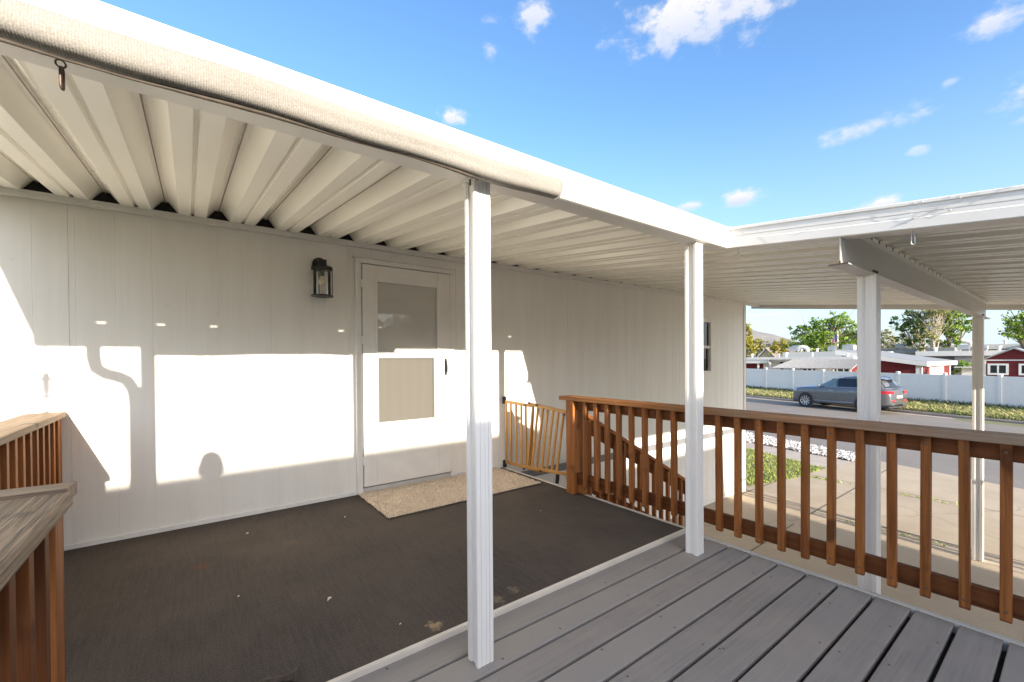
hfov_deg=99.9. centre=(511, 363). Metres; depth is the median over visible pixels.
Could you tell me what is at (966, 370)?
mobile home
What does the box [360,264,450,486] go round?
storm door
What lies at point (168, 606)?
outdoor carpet
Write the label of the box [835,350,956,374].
red house
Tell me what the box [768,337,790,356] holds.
tree
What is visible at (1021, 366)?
window
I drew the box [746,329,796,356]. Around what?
hill
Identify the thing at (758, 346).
tree
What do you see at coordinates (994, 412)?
verge grass
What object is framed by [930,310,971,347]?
broad tree
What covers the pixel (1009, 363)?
house
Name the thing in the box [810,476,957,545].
joint weeds
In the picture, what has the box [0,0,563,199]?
rolled sun shade
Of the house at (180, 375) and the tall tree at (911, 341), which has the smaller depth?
the house at (180, 375)
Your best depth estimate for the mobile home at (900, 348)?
46.44 m
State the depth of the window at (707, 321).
7.93 m
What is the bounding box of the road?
[746,398,1023,488]
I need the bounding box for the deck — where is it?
[327,467,1023,681]
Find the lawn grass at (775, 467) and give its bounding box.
[746,447,825,485]
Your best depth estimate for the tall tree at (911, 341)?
45.83 m
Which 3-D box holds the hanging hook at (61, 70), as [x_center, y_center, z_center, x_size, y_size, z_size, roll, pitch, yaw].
[-1.099,-0.716,1.050,0.016,0.098,0.021,0,0,-2]
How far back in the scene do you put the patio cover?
2.53 m
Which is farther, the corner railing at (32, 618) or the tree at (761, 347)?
the tree at (761, 347)
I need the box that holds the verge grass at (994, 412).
[746,387,1023,420]
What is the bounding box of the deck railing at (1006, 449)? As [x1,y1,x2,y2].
[559,395,1023,623]
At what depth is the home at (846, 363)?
31.76 m
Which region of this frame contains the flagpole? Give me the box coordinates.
[831,331,837,350]
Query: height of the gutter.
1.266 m
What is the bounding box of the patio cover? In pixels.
[0,0,1023,668]
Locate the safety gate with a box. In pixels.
[502,396,565,483]
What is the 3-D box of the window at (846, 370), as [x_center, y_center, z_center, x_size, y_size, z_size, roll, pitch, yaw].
[23.806,0.631,30.905,0.050,1.000,0.880,-1,1,-37]
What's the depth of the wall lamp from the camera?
3.81 m
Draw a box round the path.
[746,442,853,486]
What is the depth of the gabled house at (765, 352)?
74.56 m
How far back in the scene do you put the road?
16.82 m
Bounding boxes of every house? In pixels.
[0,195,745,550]
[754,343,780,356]
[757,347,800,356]
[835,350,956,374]
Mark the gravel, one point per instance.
(771, 441)
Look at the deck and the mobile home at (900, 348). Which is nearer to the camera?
the deck
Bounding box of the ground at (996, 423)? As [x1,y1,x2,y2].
[754,400,1023,456]
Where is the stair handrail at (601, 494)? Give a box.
[587,414,685,528]
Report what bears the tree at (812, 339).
on the ground at (996, 423)
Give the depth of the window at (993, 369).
22.58 m
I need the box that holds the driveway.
[670,459,1023,641]
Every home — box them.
[746,352,856,371]
[782,344,892,356]
[881,342,961,354]
[915,344,1004,374]
[926,339,1020,350]
[954,367,971,374]
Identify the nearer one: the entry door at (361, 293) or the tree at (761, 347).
the entry door at (361, 293)
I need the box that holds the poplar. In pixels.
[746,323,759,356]
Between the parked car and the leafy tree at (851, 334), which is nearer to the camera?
the parked car
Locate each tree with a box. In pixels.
[753,337,762,356]
[758,340,769,351]
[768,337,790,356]
[782,309,856,351]
[824,329,884,346]
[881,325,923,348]
[888,310,941,350]
[906,310,956,350]
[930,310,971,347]
[997,310,1023,348]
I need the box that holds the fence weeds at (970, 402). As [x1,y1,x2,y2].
[746,385,1023,409]
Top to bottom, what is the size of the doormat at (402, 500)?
0.022 m
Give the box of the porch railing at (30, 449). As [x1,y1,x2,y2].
[0,412,65,489]
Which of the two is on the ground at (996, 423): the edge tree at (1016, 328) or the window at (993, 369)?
the edge tree at (1016, 328)
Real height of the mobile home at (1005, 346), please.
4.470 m
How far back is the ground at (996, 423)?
18.04 m
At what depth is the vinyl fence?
22.79 m
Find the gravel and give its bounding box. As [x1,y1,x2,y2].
[746,431,854,460]
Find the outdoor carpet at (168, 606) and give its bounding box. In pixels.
[64,467,683,681]
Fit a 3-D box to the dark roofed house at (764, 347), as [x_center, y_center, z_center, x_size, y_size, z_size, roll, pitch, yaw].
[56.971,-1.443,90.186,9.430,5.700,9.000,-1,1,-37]
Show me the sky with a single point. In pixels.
(728, 113)
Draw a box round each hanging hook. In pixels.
[54,59,66,90]
[911,230,915,244]
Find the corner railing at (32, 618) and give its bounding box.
[0,482,76,681]
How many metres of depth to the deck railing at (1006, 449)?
2.43 m
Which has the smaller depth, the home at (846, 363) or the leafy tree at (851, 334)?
the home at (846, 363)
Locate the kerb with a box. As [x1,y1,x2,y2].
[746,395,1023,423]
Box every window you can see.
[703,317,712,373]
[836,368,849,371]
[988,364,1008,374]
[1019,364,1023,374]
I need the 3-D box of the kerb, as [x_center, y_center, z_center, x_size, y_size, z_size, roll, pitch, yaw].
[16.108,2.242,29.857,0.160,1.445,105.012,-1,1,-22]
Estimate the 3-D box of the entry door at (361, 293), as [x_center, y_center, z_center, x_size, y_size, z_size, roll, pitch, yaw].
[-1.093,0.113,4.444,0.942,2.144,0.054,-1,1,-37]
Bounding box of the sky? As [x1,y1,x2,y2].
[98,0,1023,348]
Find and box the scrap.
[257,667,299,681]
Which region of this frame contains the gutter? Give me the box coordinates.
[746,397,953,418]
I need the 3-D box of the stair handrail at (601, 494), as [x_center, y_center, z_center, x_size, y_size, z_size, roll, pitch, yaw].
[1.456,1.506,4.875,2.217,2.325,0.103,-1,1,-37]
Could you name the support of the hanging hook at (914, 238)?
attached to the patio cover
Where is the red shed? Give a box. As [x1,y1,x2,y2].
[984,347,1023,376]
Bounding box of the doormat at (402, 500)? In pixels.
[357,467,540,519]
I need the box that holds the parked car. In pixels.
[793,376,906,409]
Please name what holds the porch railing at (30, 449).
on the deck
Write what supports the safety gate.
attached to the house at (180, 375)
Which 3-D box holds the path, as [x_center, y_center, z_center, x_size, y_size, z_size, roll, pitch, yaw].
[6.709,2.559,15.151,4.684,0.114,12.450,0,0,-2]
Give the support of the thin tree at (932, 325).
on the ground at (996, 423)
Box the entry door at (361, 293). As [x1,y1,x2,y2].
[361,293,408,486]
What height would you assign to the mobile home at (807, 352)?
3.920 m
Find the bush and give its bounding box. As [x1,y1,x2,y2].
[951,360,971,373]
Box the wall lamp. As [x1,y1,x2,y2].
[311,258,332,297]
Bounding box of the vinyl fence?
[746,368,1023,407]
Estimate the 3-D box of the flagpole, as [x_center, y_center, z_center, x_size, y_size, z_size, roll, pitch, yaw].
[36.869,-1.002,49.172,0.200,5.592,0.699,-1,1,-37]
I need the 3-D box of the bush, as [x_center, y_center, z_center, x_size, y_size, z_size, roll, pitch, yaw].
[29.767,0.884,28.555,1.105,2.270,1.015,-1,1,-37]
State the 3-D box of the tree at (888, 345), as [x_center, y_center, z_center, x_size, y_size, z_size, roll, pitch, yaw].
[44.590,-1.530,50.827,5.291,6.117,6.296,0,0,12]

